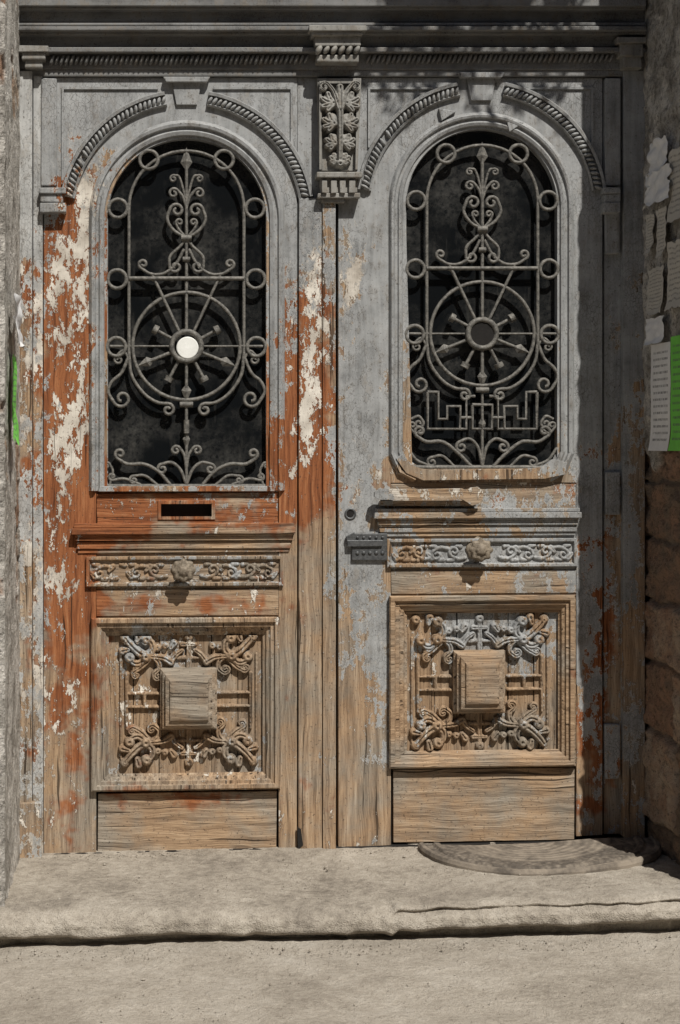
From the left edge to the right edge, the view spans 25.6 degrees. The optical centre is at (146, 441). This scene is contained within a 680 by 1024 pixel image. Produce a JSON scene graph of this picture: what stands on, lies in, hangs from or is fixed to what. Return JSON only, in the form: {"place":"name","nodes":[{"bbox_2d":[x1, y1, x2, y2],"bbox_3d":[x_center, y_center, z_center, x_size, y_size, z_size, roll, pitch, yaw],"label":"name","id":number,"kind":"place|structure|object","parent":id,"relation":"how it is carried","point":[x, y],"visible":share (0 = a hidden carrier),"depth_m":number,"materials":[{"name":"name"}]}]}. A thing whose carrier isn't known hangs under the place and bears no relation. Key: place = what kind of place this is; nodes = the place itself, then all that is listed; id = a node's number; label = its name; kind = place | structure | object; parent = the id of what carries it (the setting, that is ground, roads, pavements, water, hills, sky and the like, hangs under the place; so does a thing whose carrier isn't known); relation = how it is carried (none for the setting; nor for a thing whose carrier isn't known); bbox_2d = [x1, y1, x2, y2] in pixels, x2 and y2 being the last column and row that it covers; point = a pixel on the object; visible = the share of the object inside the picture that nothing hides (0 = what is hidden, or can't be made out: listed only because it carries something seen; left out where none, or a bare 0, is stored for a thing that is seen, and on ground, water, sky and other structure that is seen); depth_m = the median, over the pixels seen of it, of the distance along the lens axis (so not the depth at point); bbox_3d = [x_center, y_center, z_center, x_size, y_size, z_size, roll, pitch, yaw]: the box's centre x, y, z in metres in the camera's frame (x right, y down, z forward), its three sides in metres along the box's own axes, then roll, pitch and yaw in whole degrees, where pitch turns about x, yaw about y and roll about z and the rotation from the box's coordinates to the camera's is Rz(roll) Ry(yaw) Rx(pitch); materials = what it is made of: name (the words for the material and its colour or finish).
{"place":"outdoors","nodes":[
{"label":"outdoors","id":0,"kind":"place"},
{"bbox_2d":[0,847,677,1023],"bbox_3d":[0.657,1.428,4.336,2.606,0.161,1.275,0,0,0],"label":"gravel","id":1,"kind":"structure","parent":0,"point":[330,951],"depth_m":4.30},
{"bbox_2d":[0,929,679,1023],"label":"pavement","id":2,"kind":"structure","parent":0,"point":[284,997],"depth_m":4.05,"materials":[{"name":"concrete"}]},
{"bbox_2d":[0,834,679,946],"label":"stone step","id":3,"kind":"object","parent":2,"relation":"on","point":[370,905],"visible":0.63,"depth_m":4.46,"materials":[{"name":"stone"}]},
{"bbox_2d":[19,800,41,857],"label":"jamb lower block","id":4,"kind":"structure","parent":3,"relation":"on","point":[30,820],"depth_m":4.96,"materials":[{"name":"paint"}]},
{"bbox_2d":[96,789,277,849],"bbox_3d":[0.138,1.291,5.035,0.624,0.233,0.030,0,0,0],"label":"bottom board gap","id":5,"kind":"object","parent":3,"relation":"on","point":[177,791],"visible":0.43,"depth_m":5.02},
{"bbox_2d":[39,83,282,791],"bbox_3d":[0.050,-0.013,4.989,0.826,2.414,0.122,0,0,0],"label":"wooden door","id":6,"kind":"structure","parent":5,"relation":"on","point":[229,428],"depth_m":5.03,"materials":[{"name":"wood"}]},
{"bbox_2d":[41,78,56,186],"bbox_3d":[-0.332,-1.049,5.000,0.054,0.364,0.040,0,0,0],"label":"pilaster strip","id":7,"kind":"object","parent":6,"relation":"attached to","point":[48,131],"visible":1,"depth_m":4.98,"materials":[{"name":"grey paint"}]},
{"bbox_2d":[62,91,166,197],"bbox_3d":[-0.114,-1.008,4.990,0.365,0.367,0.029,0,0,0],"label":"hood mould","id":8,"kind":"object","parent":6,"relation":"attached to","point":[88,138],"visible":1,"depth_m":4.99,"materials":[{"name":"grey paint"}]},
{"bbox_2d":[66,96,165,197],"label":"hood beads","id":9,"kind":"object","parent":8,"relation":"attached to","point":[100,136],"visible":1,"depth_m":4.98,"materials":[{"name":"grey paint"}]},
{"bbox_2d":[109,635,132,773],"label":"panel board","id":10,"kind":"object","parent":6,"relation":"attached to","point":[115,644],"visible":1,"depth_m":5.03,"materials":[{"name":"brown wood"}]},
{"bbox_2d":[134,635,158,773],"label":"panel board","id":11,"kind":"object","parent":6,"relation":"attached to","point":[143,718],"visible":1,"depth_m":5.03,"materials":[{"name":"brown wood"}]},
{"bbox_2d":[44,78,296,852],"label":"leaf stiles","id":12,"kind":"object","parent":6,"relation":"attached to","point":[70,501],"visible":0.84,"depth_m":5.00,"materials":[{"name":"paint"}]},
{"bbox_2d":[159,635,184,772],"bbox_3d":[0.087,0.893,5.031,0.088,0.482,0.017,0,0,0],"label":"panel board","id":13,"kind":"object","parent":6,"relation":"attached to","point":[168,764],"visible":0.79,"depth_m":5.02,"materials":[{"name":"brown wood"}]},
{"bbox_2d":[78,548,288,552],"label":"moulding","id":14,"kind":"object","parent":6,"relation":"attached to","point":[177,550],"visible":1,"depth_m":5.00,"materials":[{"name":"paint"}]},
{"bbox_2d":[77,543,290,548],"bbox_3d":[0.125,0.353,4.999,0.727,0.021,0.021,0,0,0],"label":"moulding","id":15,"kind":"object","parent":6,"relation":"attached to","point":[192,546],"visible":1,"depth_m":4.99,"materials":[{"name":"paint"}]},
{"bbox_2d":[90,560,278,582],"bbox_3d":[0.127,0.439,5.009,0.656,0.089,0.022,0,0,0],"label":"frieze board","id":16,"kind":"object","parent":6,"relation":"attached to","point":[119,571],"visible":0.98,"depth_m":5.00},
{"bbox_2d":[90,562,278,580],"bbox_3d":[0.127,0.438,4.993,0.639,0.066,0.010,0,0,0],"label":"frieze vine carving","id":17,"kind":"object","parent":16,"relation":"attached to","point":[238,574],"visible":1,"depth_m":4.99},
{"bbox_2d":[157,500,214,519],"bbox_3d":[0.134,0.231,5.013,0.198,0.068,0.033,0,0,0],"label":"letter slot rim","id":18,"kind":"object","parent":6,"relation":"attached to","point":[160,502],"visible":1,"depth_m":5.00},
{"bbox_2d":[106,149,266,485],"bbox_3d":[0.134,-0.419,5.003,0.571,1.154,0.033,0,0,0],"label":"window grille","id":19,"kind":"object","parent":6,"relation":"attached to","point":[243,345],"depth_m":5.00,"materials":[{"name":"metal"}]},
{"bbox_2d":[161,504,211,515],"bbox_3d":[0.133,0.231,5.034,0.196,0.060,0.012,0,0,0],"label":"letter flap","id":20,"kind":"object","parent":6,"relation":"attached to","point":[186,509],"visible":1,"depth_m":5.03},
{"bbox_2d":[99,486,274,491],"bbox_3d":[0.135,0.158,5.010,0.597,0.019,0.051,0,0,0],"label":"window sill","id":21,"kind":"structure","parent":6,"relation":"attached to","point":[179,488],"depth_m":4.98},
{"bbox_2d":[89,120,284,490],"bbox_3d":[0.136,-0.465,5.016,0.668,1.264,0.068,0,0,0],"label":"window moulding","id":22,"kind":"object","parent":6,"relation":"attached to","point":[128,149],"depth_m":4.99,"materials":[{"name":"wood"}]},
{"bbox_2d":[98,790,276,850],"bbox_3d":[0.137,1.293,5.023,0.609,0.215,0.034,0,0,0],"label":"bottom board","id":23,"kind":"object","parent":6,"relation":"attached to","point":[144,821],"visible":0.93,"depth_m":5.01,"materials":[{"name":"brown wood"}]},
{"bbox_2d":[96,588,278,615],"bbox_3d":[0.137,0.544,5.019,0.619,0.094,0.042,0,0,0],"label":"rail","id":24,"kind":"object","parent":6,"relation":"attached to","point":[180,602],"visible":1,"depth_m":5.00,"materials":[{"name":"paint"}]},
{"bbox_2d":[96,540,278,617],"bbox_3d":[0.138,0.443,5.027,0.621,0.311,0.047,0,0,0],"label":"lock rail","id":25,"kind":"object","parent":6,"relation":"attached to","point":[191,554],"visible":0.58,"depth_m":5.00,"materials":[{"name":"paint"}]},
{"bbox_2d":[77,540,289,543],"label":"moulding","id":26,"kind":"object","parent":25,"relation":"attached to","point":[176,542],"visible":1,"depth_m":4.99,"materials":[{"name":"paint"}]},
{"bbox_2d":[72,527,295,534],"bbox_3d":[0.123,0.300,4.989,0.756,0.024,0.042,0,0,0],"label":"moulding","id":27,"kind":"object","parent":25,"relation":"attached to","point":[109,531],"visible":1,"depth_m":4.97,"materials":[{"name":"paint"}]},
{"bbox_2d":[74,523,293,527],"bbox_3d":[0.125,0.282,4.992,0.746,0.017,0.036,0,0,0],"label":"moulding","id":28,"kind":"object","parent":25,"relation":"attached to","point":[174,525],"visible":1,"depth_m":4.97,"materials":[{"name":"paint"}]},
{"bbox_2d":[75,536,292,540],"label":"moulding","id":29,"kind":"object","parent":25,"relation":"attached to","point":[187,538],"visible":1,"depth_m":4.98,"materials":[{"name":"paint"}]},
{"bbox_2d":[75,533,292,536],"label":"moulding","id":30,"kind":"object","parent":25,"relation":"attached to","point":[159,535],"visible":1,"depth_m":4.98,"materials":[{"name":"paint"}]},
{"bbox_2d":[97,517,277,522],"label":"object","id":31,"kind":"object","parent":25,"relation":"on","point":[216,520],"visible":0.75,"depth_m":5.00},
{"bbox_2d":[97,503,156,516],"bbox_3d":[-0.062,0.232,5.026,0.217,0.047,0.048,0,0,0],"label":"letter rail","id":32,"kind":"object","parent":31,"relation":"on","point":[130,510],"visible":0.93,"depth_m":5.00,"materials":[{"name":"paint"}]},
{"bbox_2d":[215,503,277,516],"bbox_3d":[0.333,0.231,5.026,0.223,0.049,0.048,0,0,0],"label":"letter rail","id":33,"kind":"object","parent":31,"relation":"on","point":[246,509],"visible":0.97,"depth_m":5.00,"materials":[{"name":"paint"}]},
{"bbox_2d":[118,635,258,768],"bbox_3d":[0.142,0.884,5.009,0.480,0.456,0.029,0,0,0],"label":"carved ornament","id":34,"kind":"object","parent":6,"relation":"attached to","point":[132,649],"visible":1,"depth_m":5.01,"materials":[{"name":"brown wood"}]},
{"bbox_2d":[160,667,216,729],"bbox_3d":[0.141,0.871,4.988,0.192,0.210,0.084,0,0,0],"label":"panel boss","id":35,"kind":"object","parent":6,"relation":"attached to","point":[188,698],"visible":1,"depth_m":4.96,"materials":[{"name":"brown wood"}]},
{"bbox_2d":[186,635,211,772],"bbox_3d":[0.176,0.893,5.032,0.088,0.479,0.016,0,0,0],"label":"panel board","id":36,"kind":"object","parent":6,"relation":"attached to","point":[199,765],"visible":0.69,"depth_m":5.02,"materials":[{"name":"brown wood"}]},
{"bbox_2d":[212,635,237,771],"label":"panel board","id":37,"kind":"object","parent":6,"relation":"attached to","point":[228,682],"visible":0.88,"depth_m":5.02,"materials":[{"name":"brown wood"}]},
{"bbox_2d":[238,634,262,771],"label":"panel board","id":38,"kind":"object","parent":6,"relation":"attached to","point":[253,648],"visible":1,"depth_m":5.03,"materials":[{"name":"brown wood"}]},
{"bbox_2d":[207,91,313,197],"bbox_3d":[0.384,-1.008,4.990,0.365,0.367,0.029,0,0,0],"label":"hood mould","id":39,"kind":"object","parent":6,"relation":"attached to","point":[279,132],"visible":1,"depth_m":4.99,"materials":[{"name":"grey paint"}]},
{"bbox_2d":[207,97,308,196],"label":"hood beads","id":40,"kind":"object","parent":39,"relation":"attached to","point":[297,171],"visible":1,"depth_m":4.98,"materials":[{"name":"grey paint"}]},
{"bbox_2d":[297,198,321,848],"bbox_3d":[0.553,0.277,5.018,0.082,2.208,0.064,0,0,0],"label":"meeting board","id":41,"kind":"object","parent":3,"relation":"on","point":[309,517],"visible":1,"depth_m":4.99,"materials":[{"name":"wood"}]},
{"bbox_2d":[297,78,319,200],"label":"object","id":42,"kind":"object","parent":41,"relation":"on","point":[307,139],"visible":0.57,"depth_m":5.00,"materials":[{"name":"grey paint"}]},
{"bbox_2d":[322,203,335,848],"bbox_3d":[0.616,0.275,5.014,0.045,2.203,0.072,0,0,0],"label":"meeting astragal","id":43,"kind":"object","parent":41,"relation":"attached to","point":[328,525],"visible":0.86,"depth_m":4.98,"materials":[{"name":"wood"}]},
{"bbox_2d":[308,25,366,203],"bbox_3d":[0.634,-1.096,4.947,0.192,0.579,0.105,0,0,0],"label":"corbel bracket","id":44,"kind":"object","parent":41,"relation":"on","point":[338,197],"visible":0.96,"depth_m":4.94,"materials":[{"name":"paint"}]},
{"bbox_2d":[316,78,360,171],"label":"corbel block","id":45,"kind":"structure","parent":44,"relation":"attached to","point":[326,167],"depth_m":4.97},
{"bbox_2d":[320,81,359,169],"bbox_3d":[0.648,-1.067,4.949,0.133,0.300,0.044,0,0,0],"label":"corbel acanthus leaf","id":46,"kind":"object","parent":45,"relation":"attached to","point":[339,99],"visible":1,"depth_m":4.94,"materials":[{"name":"wood"}]},
{"bbox_2d":[57,833,623,853],"bbox_3d":[0.640,1.383,5.039,2.090,0.068,0.102,0,0,0],"label":"door threshold","id":47,"kind":"object","parent":3,"relation":"on","point":[498,842],"depth_m":5.00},
{"bbox_2d":[393,767,573,842],"bbox_3d":[1.145,1.234,5.023,0.617,0.255,0.034,0,0,0],"label":"bottom board","id":48,"kind":"object","parent":47,"relation":"on","point":[478,804],"visible":0.92,"depth_m":5.01,"materials":[{"name":"brown wood"}]},
{"bbox_2d":[356,79,620,768],"bbox_3d":[1.151,-0.059,4.984,0.887,2.351,0.112,0,0,0],"label":"wooden door","id":49,"kind":"structure","parent":48,"relation":"on","point":[452,232],"depth_m":5.03,"materials":[{"name":"wood"}]},
{"bbox_2d":[352,533,386,559],"bbox_3d":[0.754,0.355,4.994,0.119,0.091,0.012,0,0,0],"label":"latch plate","id":50,"kind":"object","parent":49,"relation":"attached to","point":[373,556],"visible":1,"depth_m":4.99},
{"bbox_2d":[357,82,459,190],"bbox_3d":[0.886,-1.037,4.990,0.356,0.373,0.029,0,0,0],"label":"hood mould","id":51,"kind":"object","parent":49,"relation":"attached to","point":[381,134],"visible":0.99,"depth_m":4.99,"materials":[{"name":"grey paint"}]},
{"bbox_2d":[361,87,458,190],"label":"hood beads","id":52,"kind":"object","parent":51,"relation":"attached to","point":[388,135],"visible":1,"depth_m":4.98,"materials":[{"name":"grey paint"}]},
{"bbox_2d":[407,613,430,750],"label":"panel board","id":53,"kind":"object","parent":49,"relation":"attached to","point":[420,628],"visible":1,"depth_m":5.02,"materials":[{"name":"brown wood"}]},
{"bbox_2d":[431,613,456,750],"bbox_3d":[1.013,0.818,5.032,0.087,0.477,0.015,0,0,0],"label":"panel board","id":54,"kind":"object","parent":49,"relation":"attached to","point":[438,667],"visible":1,"depth_m":5.03,"materials":[{"name":"brown wood"}]},
{"bbox_2d":[452,649,504,713],"bbox_3d":[1.127,0.814,4.988,0.175,0.214,0.084,0,0,0],"label":"panel boss","id":55,"kind":"object","parent":54,"relation":"attached to","point":[478,682],"visible":1,"depth_m":4.96,"materials":[{"name":"brown wood"}]},
{"bbox_2d":[337,78,601,846],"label":"leaf stiles","id":56,"kind":"object","parent":49,"relation":"attached to","point":[366,470],"visible":0.8,"depth_m":5.00,"materials":[{"name":"paint"}]},
{"bbox_2d":[457,613,481,749],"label":"panel board","id":57,"kind":"object","parent":49,"relation":"attached to","point":[469,619],"visible":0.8,"depth_m":5.02,"materials":[{"name":"brown wood"}]},
{"bbox_2d":[381,532,574,535],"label":"moulding","id":58,"kind":"object","parent":49,"relation":"attached to","point":[468,533],"visible":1,"depth_m":5.00,"materials":[{"name":"paint"}]},
{"bbox_2d":[409,613,549,750],"bbox_3d":[1.133,0.817,5.009,0.480,0.470,0.029,0,0,0],"label":"carved ornament","id":59,"kind":"object","parent":49,"relation":"attached to","point":[421,731],"visible":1,"depth_m":5.01,"materials":[{"name":"brown wood"}]},
{"bbox_2d":[389,112,573,481],"bbox_3d":[1.138,-0.493,5.016,0.636,1.262,0.067,0,0,0],"label":"window moulding","id":60,"kind":"object","parent":49,"relation":"attached to","point":[427,138],"depth_m":4.99,"materials":[{"name":"wood"}]},
{"bbox_2d":[396,455,566,479],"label":"moulding","id":61,"kind":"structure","parent":49,"relation":"attached to","point":[551,468],"depth_m":4.98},
{"bbox_2d":[392,543,572,562],"bbox_3d":[1.137,0.377,5.009,0.632,0.086,0.022,0,0,0],"label":"frieze board","id":62,"kind":"object","parent":49,"relation":"attached to","point":[498,550],"visible":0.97,"depth_m":5.00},
{"bbox_2d":[392,543,572,561],"bbox_3d":[1.137,0.376,4.994,0.614,0.066,0.010,0,0,0],"label":"frieze vine carving","id":63,"kind":"object","parent":62,"relation":"attached to","point":[511,556],"visible":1,"depth_m":4.99},
{"bbox_2d":[405,143,559,468],"bbox_3d":[1.139,-0.460,5.003,0.558,1.110,0.032,0,0,0],"label":"window grille","id":64,"kind":"object","parent":49,"relation":"attached to","point":[482,231],"depth_m":5.00,"materials":[{"name":"metal"}]},
{"bbox_2d":[391,482,575,595],"bbox_3d":[1.142,0.330,5.027,0.629,0.387,0.047,0,0,0],"label":"lock rail","id":65,"kind":"object","parent":49,"relation":"attached to","point":[531,495],"visible":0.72,"depth_m":5.00,"materials":[{"name":"paint"}]},
{"bbox_2d":[379,500,475,505],"bbox_3d":[0.950,0.207,4.998,0.327,0.020,0.024,0,0,0],"label":"pull bar plate","id":66,"kind":"object","parent":65,"relation":"attached to","point":[423,503],"visible":0.93,"depth_m":4.99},
{"bbox_2d":[373,512,581,518],"bbox_3d":[1.116,0.247,4.989,0.700,0.022,0.042,0,0,0],"label":"moulding","id":67,"kind":"object","parent":65,"relation":"attached to","point":[396,515],"visible":1,"depth_m":4.97,"materials":[{"name":"paint"}]},
{"bbox_2d":[375,508,579,512],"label":"moulding","id":68,"kind":"object","parent":67,"relation":"on","point":[381,510],"visible":1,"depth_m":4.97,"materials":[{"name":"paint"}]},
{"bbox_2d":[374,487,482,504],"bbox_3d":[0.945,0.182,4.952,0.363,0.062,0.020,0,0,0],"label":"pull bar","id":69,"kind":"object","parent":68,"relation":"on","point":[472,495],"visible":1,"depth_m":4.94,"materials":[{"name":"brown wood"}]},
{"bbox_2d":[377,520,577,524],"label":"moulding","id":70,"kind":"object","parent":65,"relation":"attached to","point":[477,522],"visible":1,"depth_m":4.98,"materials":[{"name":"paint"}]},
{"bbox_2d":[379,527,576,531],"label":"moulding","id":71,"kind":"object","parent":65,"relation":"attached to","point":[506,529],"visible":1,"depth_m":4.99,"materials":[{"name":"paint"}]},
{"bbox_2d":[391,570,575,593],"bbox_3d":[1.142,0.475,5.019,0.629,0.081,0.042,0,0,0],"label":"rail","id":72,"kind":"object","parent":49,"relation":"attached to","point":[469,581],"visible":1,"depth_m":5.00,"materials":[{"name":"paint"}]},
{"bbox_2d":[482,613,507,749],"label":"panel board","id":73,"kind":"object","parent":49,"relation":"attached to","point":[500,619],"visible":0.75,"depth_m":5.03,"materials":[{"name":"brown wood"}]},
{"bbox_2d":[508,613,532,749],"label":"panel board","id":74,"kind":"object","parent":49,"relation":"attached to","point":[523,663],"visible":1,"depth_m":5.03,"materials":[{"name":"brown wood"}]},
{"bbox_2d":[533,612,557,748],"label":"panel board","id":75,"kind":"object","parent":49,"relation":"attached to","point":[551,624],"visible":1,"depth_m":5.02,"materials":[{"name":"brown wood"}]},
{"bbox_2d":[503,82,605,190],"bbox_3d":[1.383,-1.037,4.990,0.358,0.373,0.029,0,0,0],"label":"hood mould","id":76,"kind":"object","parent":49,"relation":"attached to","point":[577,127],"visible":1,"depth_m":4.99,"materials":[{"name":"grey paint"}]},
{"bbox_2d":[503,87,601,189],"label":"hood beads","id":77,"kind":"object","parent":76,"relation":"attached to","point":[582,146],"visible":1,"depth_m":4.98,"materials":[{"name":"grey paint"}]},
{"bbox_2d":[602,78,620,186],"bbox_3d":[1.575,-1.049,5.000,0.054,0.364,0.040,0,0,0],"label":"pilaster strip","id":78,"kind":"object","parent":49,"relation":"attached to","point":[611,94],"visible":0.97,"depth_m":4.98,"materials":[{"name":"grey paint"}]},
{"bbox_2d":[418,835,661,875],"bbox_3d":[1.310,1.347,4.792,0.800,0.049,0.326,0,0,0],"label":"doormat","id":79,"kind":"object","parent":3,"relation":"on","point":[580,856],"visible":1,"depth_m":4.79,"materials":[{"name":"fabric"}]},
{"bbox_2d":[0,0,679,906],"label":"building facade","id":80,"kind":"structure","parent":2,"relation":"on","point":[660,758],"depth_m":4.76,"materials":[{"name":"stone"}]},
{"bbox_2d":[18,71,32,801],"bbox_3d":[-0.411,0.076,5.025,0.047,2.658,0.110,0,0,0],"label":"jamb","id":81,"kind":"object","parent":80,"relation":"attached to","point":[25,515],"visible":0.63,"depth_m":4.97,"materials":[{"name":"paint"}]},
{"bbox_2d":[33,76,43,853],"bbox_3d":[-0.370,0.077,5.034,0.036,2.670,0.092,0,0,0],"label":"jamb fillet","id":82,"kind":"object","parent":81,"relation":"attached to","point":[38,505],"visible":0.86,"depth_m":4.99,"materials":[{"name":"paint"}]},
{"bbox_2d":[97,204,507,838],"bbox_3d":[0.641,-1.198,5.120,2.179,5.254,0.040,0,0,0],"label":"back void","id":83,"kind":"object","parent":80,"relation":"attached to","point":[237,694],"depth_m":5.10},
{"bbox_2d":[20,70,641,79],"bbox_3d":[0.625,-1.249,5.043,2.130,0.024,0.114,0,0,0],"label":"cornice member","id":84,"kind":"object","parent":80,"relation":"attached to","point":[602,74],"visible":0.56,"depth_m":4.99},
{"bbox_2d":[20,54,644,69],"bbox_3d":[0.625,-1.288,5.040,2.129,0.059,0.120,0,0,0],"label":"cornice member","id":85,"kind":"object","parent":84,"relation":"on","point":[613,64],"visible":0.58,"depth_m":4.98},
{"bbox_2d":[49,54,308,65],"bbox_3d":[0.109,-1.291,4.976,0.879,0.046,0.036,0,0,0],"label":"cornice rope moulding","id":86,"kind":"object","parent":85,"relation":"attached to","point":[191,60],"visible":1,"depth_m":4.96,"materials":[{"name":"grey paint"}]},
{"bbox_2d":[49,47,645,54],"bbox_3d":[0.620,-1.317,5.022,2.112,0.017,0.156,0,0,0],"label":"cornice member","id":87,"kind":"object","parent":85,"relation":"on","point":[280,50],"visible":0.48,"depth_m":4.95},
{"bbox_2d":[20,37,644,46],"bbox_3d":[0.624,-1.351,5.033,2.121,0.042,0.134,0,0,0],"label":"cornice member","id":88,"kind":"object","parent":87,"relation":"on","point":[307,42],"visible":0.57,"depth_m":4.97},
{"bbox_2d":[19,31,646,37],"bbox_3d":[0.620,-1.371,5.017,2.109,0.016,0.166,0,0,0],"label":"cornice member","id":89,"kind":"object","parent":88,"relation":"on","point":[306,34],"visible":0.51,"depth_m":4.93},
{"bbox_2d":[18,26,645,31],"bbox_3d":[0.617,-1.381,5.008,2.100,0.015,0.185,0,0,0],"label":"cornice member","id":90,"kind":"object","parent":89,"relation":"on","point":[305,28],"visible":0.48,"depth_m":4.92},
{"bbox_2d":[19,22,645,25],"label":"cornice member","id":91,"kind":"object","parent":90,"relation":"on","point":[359,24],"visible":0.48,"depth_m":4.93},
{"bbox_2d":[19,11,644,22],"bbox_3d":[0.622,-1.435,5.030,2.118,0.042,0.140,0,0,0],"label":"cornice member","id":92,"kind":"object","parent":91,"relation":"on","point":[304,17],"visible":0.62,"depth_m":4.96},
{"bbox_2d":[19,7,645,12],"bbox_3d":[0.619,-1.452,5.014,2.103,0.011,0.172,0,0,0],"label":"cornice member","id":93,"kind":"object","parent":92,"relation":"on","point":[338,9],"visible":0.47,"depth_m":4.93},
{"bbox_2d":[18,0,645,6],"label":"cornice member","id":94,"kind":"object","parent":93,"relation":"on","point":[332,3],"visible":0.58,"depth_m":4.92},
{"bbox_2d":[366,53,614,64],"bbox_3d":[1.159,-1.298,4.976,0.840,0.048,0.036,0,0,0],"label":"cornice rope moulding","id":95,"kind":"object","parent":85,"relation":"attached to","point":[525,57],"visible":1,"depth_m":4.96,"materials":[{"name":"grey paint"}]},
{"bbox_2d":[602,78,620,833],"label":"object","id":96,"kind":"object","parent":84,"relation":"attached to","point":[611,524],"visible":0.7,"depth_m":5.01,"materials":[{"name":"paint"}]},
{"bbox_2d":[603,723,620,778],"bbox_3d":[1.579,1.050,5.005,0.055,0.188,0.021,0,0,0],"label":"hinge","id":97,"kind":"object","parent":96,"relation":"attached to","point":[611,737],"visible":1,"depth_m":4.99,"materials":[{"name":"grey paint"}]},
{"bbox_2d":[604,472,619,514],"bbox_3d":[1.580,0.174,5.005,0.051,0.147,0.021,0,0,0],"label":"hinge","id":98,"kind":"object","parent":96,"relation":"attached to","point":[611,493],"visible":1,"depth_m":4.99,"materials":[{"name":"grey paint"}]},
{"bbox_2d":[604,212,619,254],"bbox_3d":[1.579,-0.724,5.005,0.054,0.176,0.021,0,0,0],"label":"hinge","id":99,"kind":"object","parent":96,"relation":"attached to","point":[611,234],"visible":0.88,"depth_m":4.99,"materials":[{"name":"grey paint"}]},
{"bbox_2d":[620,70,644,837],"bbox_3d":[1.647,0.044,5.030,0.073,2.601,0.100,0,0,0],"label":"jamb","id":100,"kind":"object","parent":80,"relation":"attached to","point":[632,516],"visible":0.82,"depth_m":4.98,"materials":[{"name":"grey paint"}]},
{"bbox_2d":[646,265,663,315],"bbox_3d":[1.655,-0.493,4.805,0.015,0.159,0.160,0,0,2],"label":"paper notice","id":101,"kind":"object","parent":80,"relation":"attached to","point":[655,291],"visible":1,"depth_m":4.81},
{"bbox_2d":[642,163,671,209],"bbox_3d":[1.646,-0.826,4.760,0.018,0.119,0.260,0,0,0],"label":"paper notice","id":102,"kind":"object","parent":80,"relation":"attached to","point":[657,185],"visible":1,"depth_m":4.75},
{"bbox_2d":[646,135,667,177],"bbox_3d":[1.649,-0.928,4.776,0.020,0.112,0.179,0,0,0],"label":"paper notice","id":103,"kind":"object","parent":80,"relation":"attached to","point":[656,157],"visible":1,"depth_m":4.77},
{"bbox_2d":[648,342,670,450],"bbox_3d":[1.656,-0.145,4.764,0.014,0.348,0.184,0,0,0],"label":"paper notice","id":104,"kind":"object","parent":80,"relation":"attached to","point":[660,383],"visible":1,"depth_m":4.76,"materials":[{"name":"paper"}]},
{"bbox_2d":[664,239,679,310],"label":"paper notice","id":105,"kind":"object","parent":80,"relation":"attached to","point":[673,281],"visible":1,"depth_m":4.64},
{"bbox_2d":[666,147,679,222],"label":"paper notice","id":106,"kind":"object","parent":80,"relation":"attached to","point":[673,213],"visible":1,"depth_m":4.63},
{"bbox_2d":[668,335,679,450],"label":"paper notice","id":107,"kind":"object","parent":80,"relation":"attached to","point":[674,443],"visible":1,"depth_m":4.62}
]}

